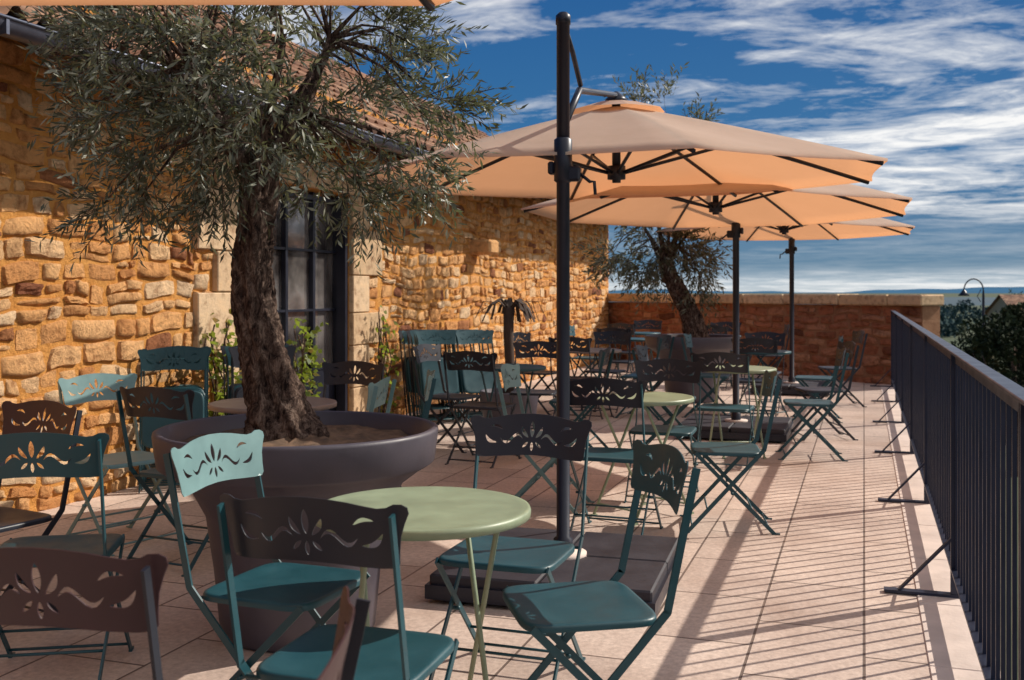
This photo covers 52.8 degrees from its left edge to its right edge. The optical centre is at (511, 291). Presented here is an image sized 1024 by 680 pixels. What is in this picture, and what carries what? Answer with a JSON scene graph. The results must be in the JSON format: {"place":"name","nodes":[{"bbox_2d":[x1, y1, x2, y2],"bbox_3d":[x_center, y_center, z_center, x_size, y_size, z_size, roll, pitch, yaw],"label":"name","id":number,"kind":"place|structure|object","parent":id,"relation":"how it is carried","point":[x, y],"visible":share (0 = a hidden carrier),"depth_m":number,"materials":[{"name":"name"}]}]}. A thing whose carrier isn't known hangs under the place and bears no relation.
{"place":"outdoors","nodes":[
{"label":"outdoors","id":0,"kind":"place"},
{"bbox_2d":[0,363,930,679],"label":"terrace floor","id":1,"kind":"structure","parent":0,"point":[802,595],"depth_m":4.93,"materials":[{"name":"beige tile"}]},
{"bbox_2d":[0,400,82,612],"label":"folding bistro chair","id":2,"kind":"object","parent":1,"relation":"on","point":[12,519],"visible":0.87,"depth_m":4.25,"materials":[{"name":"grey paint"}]},
{"bbox_2d":[0,432,133,679],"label":"folding bistro chair","id":3,"kind":"object","parent":1,"relation":"on","point":[58,445],"visible":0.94,"depth_m":3.41,"materials":[{"name":"teal paint"}]},
{"bbox_2d":[0,547,168,679],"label":"folding bistro chair","id":4,"kind":"object","parent":1,"relation":"on","point":[80,573],"visible":1,"depth_m":1.85,"materials":[{"name":"brown paint"}]},
{"bbox_2d":[57,373,175,555],"bbox_3d":[-2.122,0.906,5.609,0.548,0.903,0.472,0,0,38],"label":"folding bistro chair","id":5,"kind":"object","parent":1,"relation":"on","point":[139,457],"visible":0.83,"depth_m":5.68,"materials":[{"name":"teal paint"}]},
{"bbox_2d":[116,386,209,576],"bbox_3d":[-1.631,0.906,5.214,0.472,0.903,0.548,0,0,24],"label":"folding bistro chair","id":6,"kind":"object","parent":1,"relation":"on","point":[166,396],"visible":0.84,"depth_m":5.04,"materials":[{"name":"teal paint"}]},
{"bbox_2d":[137,346,210,492],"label":"stacked folding chairs","id":7,"kind":"object","parent":1,"relation":"on","point":[180,357],"visible":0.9,"depth_m":7.10,"materials":[{"name":"teal paint"}]},
{"bbox_2d":[195,309,241,416],"bbox_3d":[-2.200,0.780,7.893,0.406,1.302,0.760,0,0,19],"label":"climbing vine","id":8,"kind":"object","parent":1,"relation":"on","point":[213,359],"visible":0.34,"depth_m":7.83,"materials":[{"name":"green plant"}]},
{"bbox_2d":[0,0,451,10],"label":"cantilever parasol","id":9,"kind":"object","parent":1,"relation":"on","point":[429,5],"visible":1,"depth_m":2.58,"materials":[{"name":"fabric"}]},
{"bbox_2d":[220,345,295,414],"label":"stacked folding chairs","id":10,"kind":"object","parent":1,"relation":"on","point":[233,390],"visible":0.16,"depth_m":7.50,"materials":[{"name":"teal paint"}]},
{"bbox_2d":[163,430,369,679],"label":"folding bistro chair","id":11,"kind":"object","parent":1,"relation":"on","point":[297,590],"visible":0.98,"depth_m":3.18,"materials":[{"name":"teal paint"}]},
{"bbox_2d":[208,396,336,414],"bbox_3d":[-1.367,0.990,5.907,0.720,0.720,0.720,0,0,-1],"label":"round bistro table","id":12,"kind":"object","parent":1,"relation":"on","point":[233,406],"visible":0.41,"depth_m":5.80,"materials":[{"name":"brown paint"}]},
{"bbox_2d":[151,411,437,652],"bbox_3d":[-0.857,0.945,4.149,1.120,0.810,1.120,0,0,19],"label":"round planter","id":13,"kind":"object","parent":1,"relation":"on","point":[357,451],"visible":0.56,"depth_m":3.84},
{"bbox_2d":[6,1,528,440],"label":"olive tree","id":14,"kind":"object","parent":13,"relation":"in","point":[277,404],"visible":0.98,"depth_m":4.07,"materials":[{"name":"green plant"}]},
{"bbox_2d":[0,5,607,511],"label":"stone wall","id":15,"kind":"structure","parent":1,"relation":"on","point":[42,261],"depth_m":7.05,"materials":[{"name":"beige stone"}]},
{"bbox_2d":[193,130,381,416],"bbox_3d":[-2.094,0.062,9.351,0.600,2.575,3.142,0,0,19],"label":"door surround","id":16,"kind":"object","parent":15,"relation":"attached to","point":[362,327],"visible":0.31,"depth_m":9.52,"materials":[{"name":"stone"}]},
{"bbox_2d":[192,172,379,411],"bbox_3d":[-1.889,0.192,9.283,0.056,2.274,3.169,0,0,19],"label":"jamb rubble","id":17,"kind":"object","parent":16,"relation":"attached to","point":[200,281],"visible":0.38,"depth_m":7.92,"materials":[{"name":"stone"}]},
{"bbox_2d":[237,180,347,410],"bbox_3d":[-1.999,0.177,9.266,0.165,2.245,1.950,0,0,19],"label":"glazed door","id":18,"kind":"structure","parent":16,"relation":"attached to","point":[311,284],"depth_m":9.80,"materials":[{"name":"glass"}]},
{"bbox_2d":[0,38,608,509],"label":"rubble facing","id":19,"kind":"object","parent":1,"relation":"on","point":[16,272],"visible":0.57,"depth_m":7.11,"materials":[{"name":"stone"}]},
{"bbox_2d":[469,239,498,254],"bbox_3d":[-0.379,-0.580,13.389,0.340,0.190,0.340,0,0,19],"label":"protruding corbel","id":20,"kind":"object","parent":19,"relation":"attached to","point":[484,247],"visible":0.94,"depth_m":13.24,"materials":[{"name":"stone"}]},
{"bbox_2d":[286,317,328,396],"bbox_3d":[-1.810,0.838,8.976,0.419,1.244,0.500,0,0,-12],"label":"climbing vine","id":21,"kind":"object","parent":1,"relation":"on","point":[304,369],"visible":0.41,"depth_m":8.95,"materials":[{"name":"green plant"}]},
{"bbox_2d":[217,493,458,679],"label":"folding bistro chair","id":22,"kind":"object","parent":1,"relation":"on","point":[401,652],"visible":0.99,"depth_m":2.36,"materials":[{"name":"teal paint"}]},
{"bbox_2d":[317,586,370,679],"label":"folding bistro chair","id":23,"kind":"object","parent":1,"relation":"on","point":[343,661],"visible":1,"depth_m":1.62,"materials":[{"name":"grey paint"}]},
{"bbox_2d":[321,361,384,411],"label":"folding bistro chair","id":24,"kind":"object","parent":1,"relation":"on","point":[362,366],"visible":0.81,"depth_m":6.82,"materials":[{"name":"grey paint"}]},
{"bbox_2d":[366,376,396,412],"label":"folding bistro chair","id":25,"kind":"object","parent":1,"relation":"on","point":[375,390],"visible":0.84,"depth_m":5.45,"materials":[{"name":"teal paint"}]},
{"bbox_2d":[375,305,403,413],"bbox_3d":[-1.256,0.763,10.527,0.317,1.267,0.488,0,0,19],"label":"climbing vine","id":26,"kind":"object","parent":1,"relation":"on","point":[381,345],"visible":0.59,"depth_m":10.50,"materials":[{"name":"green plant"}]},
{"bbox_2d":[316,486,530,679],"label":"round bistro table","id":27,"kind":"object","parent":1,"relation":"on","point":[437,513],"visible":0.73,"depth_m":3.02,"materials":[{"name":"green paint"}]},
{"bbox_2d":[422,369,435,419],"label":"folding bistro chair","id":28,"kind":"object","parent":1,"relation":"on","point":[430,386],"visible":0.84,"depth_m":5.79,"materials":[{"name":"teal paint"}]},
{"bbox_2d":[398,329,461,422],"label":"stacked folding chairs","id":29,"kind":"object","parent":1,"relation":"on","point":[416,337],"visible":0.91,"depth_m":10.70,"materials":[{"name":"teal paint"}]},
{"bbox_2d":[410,344,480,452],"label":"folding bistro chair","id":30,"kind":"object","parent":1,"relation":"on","point":[456,397],"visible":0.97,"depth_m":8.99,"materials":[{"name":"grey paint"}]},
{"bbox_2d":[431,329,497,422],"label":"stacked folding chairs","id":31,"kind":"object","parent":1,"relation":"on","point":[470,381],"visible":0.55,"depth_m":10.89,"materials":[{"name":"teal paint"}]},
{"bbox_2d":[443,351,521,467],"bbox_3d":[-0.231,0.906,8.223,0.472,0.903,0.548,0,0,25],"label":"folding bistro chair","id":32,"kind":"object","parent":1,"relation":"on","point":[490,367],"visible":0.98,"depth_m":8.05,"materials":[{"name":"grey paint"}]},
{"bbox_2d":[480,388,537,431],"bbox_3d":[-0.025,1.160,10.151,0.580,0.380,0.580,0,0,19],"label":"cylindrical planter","id":33,"kind":"object","parent":1,"relation":"on","point":[533,402],"visible":0.25,"depth_m":9.93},
{"bbox_2d":[475,298,546,392],"bbox_3d":[-0.036,0.556,10.108,0.636,0.992,0.644,0,0,40],"label":"dried tree fern","id":34,"kind":"object","parent":33,"relation":"on","point":[509,305],"visible":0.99,"depth_m":10.11,"materials":[{"name":"brown plant"}]},
{"bbox_2d":[428,414,591,679],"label":"folding bistro chair","id":35,"kind":"object","parent":1,"relation":"on","point":[526,555],"visible":0.94,"depth_m":3.74,"materials":[{"name":"teal paint"}]},
{"bbox_2d":[475,364,545,455],"bbox_3d":[-0.028,0.990,8.779,0.640,0.720,0.640,0,0,19],"label":"round bistro table","id":36,"kind":"object","parent":1,"relation":"on","point":[532,368],"visible":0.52,"depth_m":8.74,"materials":[{"name":"teal paint"}]},
{"bbox_2d":[506,341,555,442],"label":"folding bistro chair","id":37,"kind":"object","parent":1,"relation":"on","point":[529,345],"visible":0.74,"depth_m":9.58,"materials":[{"name":"grey paint"}]},
{"bbox_2d":[514,332,555,414],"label":"folding bistro chair","id":38,"kind":"object","parent":1,"relation":"on","point":[527,338],"visible":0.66,"depth_m":11.71,"materials":[{"name":"grey paint"}]},
{"bbox_2d":[495,363,594,516],"bbox_3d":[0.211,0.906,6.478,0.548,0.903,0.472,0,0,14],"label":"folding bistro chair","id":39,"kind":"object","parent":1,"relation":"on","point":[513,371],"visible":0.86,"depth_m":6.49,"materials":[{"name":"teal paint"}]},
{"bbox_2d":[548,337,603,420],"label":"folding bistro chair","id":40,"kind":"object","parent":1,"relation":"on","point":[578,342],"visible":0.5,"depth_m":10.55,"materials":[{"name":"grey paint"}]},
{"bbox_2d":[549,347,614,446],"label":"folding bistro chair","id":41,"kind":"object","parent":1,"relation":"on","point":[603,357],"visible":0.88,"depth_m":8.53,"materials":[{"name":"teal paint"}]},
{"bbox_2d":[570,325,602,390],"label":"folding bistro chair","id":42,"kind":"object","parent":1,"relation":"on","point":[572,330],"visible":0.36,"depth_m":14.37,"materials":[{"name":"teal paint"}]},
{"bbox_2d":[570,348,621,417],"bbox_3d":[0.843,0.990,11.334,0.720,0.720,0.720,0,0,-21],"label":"table","id":43,"kind":"object","parent":1,"relation":"on","point":[595,351],"visible":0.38,"depth_m":11.20,"materials":[{"name":"teal paint"}]},
{"bbox_2d":[502,439,700,679],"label":"folding bistro chair","id":44,"kind":"object","parent":1,"relation":"on","point":[568,609],"visible":1,"depth_m":2.97,"materials":[{"name":"teal paint"}]},
{"bbox_2d":[581,331,631,412],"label":"folding bistro chair","id":45,"kind":"object","parent":1,"relation":"on","point":[618,334],"visible":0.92,"depth_m":12.03,"materials":[{"name":"grey paint"}]},
{"bbox_2d":[570,378,662,534],"bbox_3d":[0.569,0.906,5.731,0.472,0.903,0.548,0,0,20],"label":"folding bistro chair","id":46,"kind":"object","parent":1,"relation":"on","point":[609,454],"visible":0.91,"depth_m":5.54,"materials":[{"name":"teal paint"}]},
{"bbox_2d":[596,328,636,390],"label":"folding bistro chair","id":47,"kind":"object","parent":1,"relation":"on","point":[620,330],"visible":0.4,"depth_m":13.27,"materials":[{"name":"grey paint"}]},
{"bbox_2d":[347,11,887,615],"bbox_3d":[0.567,0.022,5.978,2.975,2.655,3.409,0,0,16],"label":"cantilever parasol","id":48,"kind":"object","parent":1,"relation":"on","point":[571,151],"visible":0.83,"depth_m":5.17,"materials":[{"name":"fabric"}]},
{"bbox_2d":[607,323,644,381],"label":"folding bistro chair","id":49,"kind":"object","parent":1,"relation":"on","point":[626,325],"visible":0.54,"depth_m":15.25,"materials":[{"name":"grey paint"}]},
{"bbox_2d":[610,337,647,387],"bbox_3d":[1.615,0.990,14.030,0.640,0.720,0.640,0,0,19],"label":"round bistro table","id":50,"kind":"object","parent":1,"relation":"on","point":[636,339],"visible":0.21,"depth_m":14.03,"materials":[{"name":"teal paint"}]},
{"bbox_2d":[588,391,693,525],"bbox_3d":[0.780,0.990,6.253,0.640,0.720,0.640,0,0,-41],"label":"round bistro table","id":51,"kind":"object","parent":1,"relation":"on","point":[652,398],"visible":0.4,"depth_m":6.20,"materials":[{"name":"green paint"}]},
{"bbox_2d":[626,332,660,379],"bbox_3d":[1.992,0.990,16.067,0.640,0.720,0.640,0,0,19],"label":"round bistro table","id":52,"kind":"object","parent":1,"relation":"on","point":[642,333],"visible":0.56,"depth_m":16.01,"materials":[{"name":"teal paint"}]},
{"bbox_2d":[613,335,674,420],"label":"folding bistro chair","id":53,"kind":"object","parent":1,"relation":"on","point":[661,344],"visible":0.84,"depth_m":11.02,"materials":[{"name":"teal paint"}]},
{"bbox_2d":[632,320,661,372],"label":"folding bistro chair","id":54,"kind":"object","parent":1,"relation":"on","point":[643,322],"visible":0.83,"depth_m":16.94,"materials":[{"name":"grey paint"}]},
{"bbox_2d":[653,358,662,390],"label":"folding bistro chair","id":55,"kind":"object","parent":1,"relation":"on","point":[657,386],"visible":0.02,"depth_m":13.70,"materials":[{"name":"grey paint"}]},
{"bbox_2d":[624,358,703,502],"bbox_3d":[1.001,0.906,6.803,0.472,0.903,0.548,0,0,17],"label":"folding bistro chair","id":56,"kind":"object","parent":1,"relation":"on","point":[681,366],"visible":0.94,"depth_m":6.98,"materials":[{"name":"teal paint"}]},
{"bbox_2d":[632,345,696,455],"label":"folding bistro chair","id":57,"kind":"object","parent":1,"relation":"on","point":[641,351],"visible":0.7,"depth_m":8.86,"materials":[{"name":"teal paint"}]},
{"bbox_2d":[644,334,740,402],"bbox_3d":[2.239,0.945,12.824,1.176,0.810,1.176,0,0,19],"label":"round planter","id":58,"kind":"object","parent":1,"relation":"on","point":[717,343],"visible":0.54,"depth_m":12.49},
{"bbox_2d":[570,61,739,336],"bbox_3d":[1.745,-1.065,12.835,2.261,3.497,1.977,0,0,19],"label":"olive tree","id":59,"kind":"object","parent":58,"relation":"in","point":[666,254],"visible":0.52,"depth_m":12.69,"materials":[{"name":"green plant"}]},
{"bbox_2d":[681,334,731,417],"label":"folding bistro chair","id":60,"kind":"object","parent":1,"relation":"on","point":[688,343],"visible":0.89,"depth_m":11.10,"materials":[{"name":"teal paint"}]},
{"bbox_2d":[521,183,911,442],"bbox_3d":[1.740,0.022,8.664,2.956,2.655,3.400,0,0,19],"label":"cantilever parasol","id":61,"kind":"object","parent":1,"relation":"on","point":[785,206],"visible":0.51,"depth_m":9.29,"materials":[{"name":"fabric"}]},
{"bbox_2d":[706,325,732,390],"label":"folding bistro chair","id":62,"kind":"object","parent":1,"relation":"on","point":[720,330],"visible":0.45,"depth_m":14.19,"materials":[{"name":"grey paint"}]},
{"bbox_2d":[690,352,757,465],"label":"folding bistro chair","id":63,"kind":"object","parent":1,"relation":"on","point":[709,357],"visible":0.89,"depth_m":7.88,"materials":[{"name":"teal paint"}]},
{"bbox_2d":[710,322,740,380],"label":"folding bistro chair","id":64,"kind":"object","parent":1,"relation":"on","point":[730,324],"visible":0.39,"depth_m":15.85,"materials":[{"name":"grey paint"}]},
{"bbox_2d":[680,370,781,534],"bbox_3d":[1.254,0.906,5.967,0.548,0.903,0.472,0,0,8],"label":"folding bistro chair","id":65,"kind":"object","parent":1,"relation":"on","point":[706,450],"visible":1,"depth_m":5.86,"materials":[{"name":"teal paint"}]},
{"bbox_2d":[709,365,776,458],"bbox_3d":[1.878,0.990,8.604,0.640,0.720,0.640,0,0,-1],"label":"round bistro table","id":66,"kind":"object","parent":1,"relation":"on","point":[753,370],"visible":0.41,"depth_m":8.55,"materials":[{"name":"green paint"}]},
{"bbox_2d":[731,338,779,416],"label":"folding bistro chair","id":67,"kind":"object","parent":1,"relation":"on","point":[762,342],"visible":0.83,"depth_m":10.31,"materials":[{"name":"grey paint"}]},
{"bbox_2d":[730,349,790,416],"bbox_3d":[2.670,0.990,11.081,0.640,0.720,0.640,0,0,-41],"label":"round bistro table","id":68,"kind":"object","parent":1,"relation":"on","point":[783,352],"visible":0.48,"depth_m":10.98,"materials":[{"name":"teal paint"}]},
{"bbox_2d":[740,332,785,414],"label":"folding bistro chair","id":69,"kind":"object","parent":1,"relation":"on","point":[772,335],"visible":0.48,"depth_m":11.78,"materials":[{"name":"grey paint"}]},
{"bbox_2d":[750,324,788,384],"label":"folding bistro chair","id":70,"kind":"object","parent":1,"relation":"on","point":[786,328],"visible":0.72,"depth_m":14.62,"materials":[{"name":"grey paint"}]},
{"bbox_2d":[608,302,939,384],"bbox_3d":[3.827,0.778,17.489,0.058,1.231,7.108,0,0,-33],"label":"stone wall","id":71,"kind":"structure","parent":1,"relation":"on","point":[873,361],"depth_m":16.16,"materials":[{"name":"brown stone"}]},
{"bbox_2d":[607,293,943,305],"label":"coping stones","id":72,"kind":"object","parent":71,"relation":"on","point":[896,299],"visible":0.75,"depth_m":15.88,"materials":[{"name":"beige stone"}]},
{"bbox_2d":[657,218,914,394],"bbox_3d":[3.384,0.022,12.773,2.919,2.655,3.382,0,0,19],"label":"cantilever parasol","id":73,"kind":"object","parent":1,"relation":"on","point":[864,228],"visible":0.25,"depth_m":13.57,"materials":[{"name":"fabric"}]},
{"bbox_2d":[775,348,848,461],"bbox_3d":[2.452,0.906,8.463,0.548,0.903,0.472,0,0,11],"label":"folding bistro chair","id":74,"kind":"object","parent":1,"relation":"on","point":[819,403],"visible":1,"depth_m":8.30,"materials":[{"name":"teal paint"}]},
{"bbox_2d":[790,336,843,422],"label":"folding bistro chair","id":75,"kind":"object","parent":1,"relation":"on","point":[826,379],"visible":0.52,"depth_m":10.77,"materials":[{"name":"teal paint"}]},
{"bbox_2d":[791,341,858,440],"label":"folding bistro chair","id":76,"kind":"object","parent":1,"relation":"on","point":[847,345],"visible":0.79,"depth_m":9.52,"materials":[{"name":"grey paint"}]},
{"bbox_2d":[818,330,867,406],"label":"folding bistro chair","id":77,"kind":"object","parent":1,"relation":"on","point":[859,334],"visible":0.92,"depth_m":12.25,"materials":[{"name":"grey paint"}]},
{"bbox_2d":[880,384,983,679],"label":"terrace curb","id":78,"kind":"structure","parent":1,"relation":"on","point":[951,651],"depth_m":4.84,"materials":[{"name":"stone"}]},
{"bbox_2d":[870,310,1023,679],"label":"metal railing","id":79,"kind":"object","parent":1,"relation":"on","point":[951,399],"visible":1,"depth_m":3.94,"materials":[{"name":"black metal"}]},
{"bbox_2d":[212,0,1023,291],"label":"sky","id":80,"kind":"structure","parent":0,"point":[934,89],"materials":[{"name":"blue"}]},
{"bbox_2d":[608,287,1023,292],"bbox_3d":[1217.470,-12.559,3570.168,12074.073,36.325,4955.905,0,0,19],"label":"distant hills","id":81,"kind":"structure","parent":0,"point":[995,290],"depth_m":4854.46,"materials":[{"name":"blue"}]},
{"bbox_2d":[640,293,1023,679],"bbox_3d":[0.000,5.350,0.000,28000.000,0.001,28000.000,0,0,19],"label":"ground","id":82,"kind":"structure","parent":0,"point":[948,339],"depth_m":109.33,"materials":[{"name":"green plant"}]},
{"bbox_2d":[665,297,995,305],"bbox_3d":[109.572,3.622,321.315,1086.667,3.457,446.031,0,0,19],"label":"wooded plain","id":83,"kind":"structure","parent":82,"relation":"on","point":[974,300],"depth_m":431.72,"materials":[{"name":"green plant"}]},
{"bbox_2d":[822,289,1023,337],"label":"distant trees","id":84,"kind":"object","parent":82,"relation":"on","point":[950,322],"visible":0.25,"depth_m":151.77,"materials":[{"name":"green plant"}]},
{"bbox_2d":[951,340,976,358],"bbox_3d":[15.423,3.487,35.020,3.281,3.743,2.718,0,0,19],"label":"broadleaf tree","id":85,"kind":"object","parent":82,"relation":"on","point":[968,350],"visible":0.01,"depth_m":34.49,"materials":[{"name":"green plant"}]},
{"bbox_2d":[958,278,984,356],"bbox_3d":[16.510,2.428,37.000,1.020,5.845,0.390,0,0,0],"label":"street lamp","id":86,"kind":"object","parent":82,"relation":"on","point":[963,292],"visible":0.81,"depth_m":36.98,"materials":[{"name":"metal"}]},
{"bbox_2d":[950,311,1019,350],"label":"broadleaf tree","id":87,"kind":"object","parent":82,"relation":"on","point":[962,332],"visible":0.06,"depth_m":50.16,"materials":[{"name":"green plant"}]},
{"bbox_2d":[969,302,1023,379],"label":"broadleaf tree","id":88,"kind":"object","parent":82,"relation":"on","point":[1017,311],"visible":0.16,"depth_m":33.89,"materials":[{"name":"green plant"}]},
{"bbox_2d":[988,297,1006,321],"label":"walls","id":89,"kind":"structure","parent":82,"relation":"on","point":[999,304],"depth_m":118.76,"materials":[{"name":"stone"}]},
{"bbox_2d":[985,295,1023,313],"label":"roof","id":90,"kind":"structure","parent":89,"relation":"on","point":[1012,299],"depth_m":117.34,"materials":[{"name":"tile"}]},
{"bbox_2d":[972,309,1023,476],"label":"broadleaf tree","id":91,"kind":"object","parent":82,"relation":"on","point":[995,336],"visible":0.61,"depth_m":29.73,"materials":[{"name":"green plant"}]},
{"bbox_2d":[1004,370,1023,444],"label":"broadleaf tree","id":92,"kind":"object","parent":82,"relation":"on","point":[1019,375],"visible":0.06,"depth_m":30.59,"materials":[{"name":"green plant"}]},
{"bbox_3d":[-5.112,1.225,10.724,6.400,9.450,22.980,0,0,19],"label":"building body","id":93,"kind":"object","parent":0,"visible":0},
{"bbox_2d":[0,5,488,150],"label":"tile roof","id":94,"kind":"structure","parent":93,"relation":"on","point":[379,124],"depth_m":11.41,"materials":[{"name":"brown tile"}]},
{"bbox_2d":[5,14,551,200],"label":"rafters","id":95,"kind":"object","parent":94,"relation":"attached to","point":[349,141],"visible":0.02,"depth_m":8.89,"materials":[{"name":"brown wood"}]},
{"bbox_2d":[0,13,647,227],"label":"gutter","id":96,"kind":"object","parent":95,"relation":"attached to","point":[17,29],"visible":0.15,"depth_m":5.42,"materials":[{"name":"metal"}]}
]}

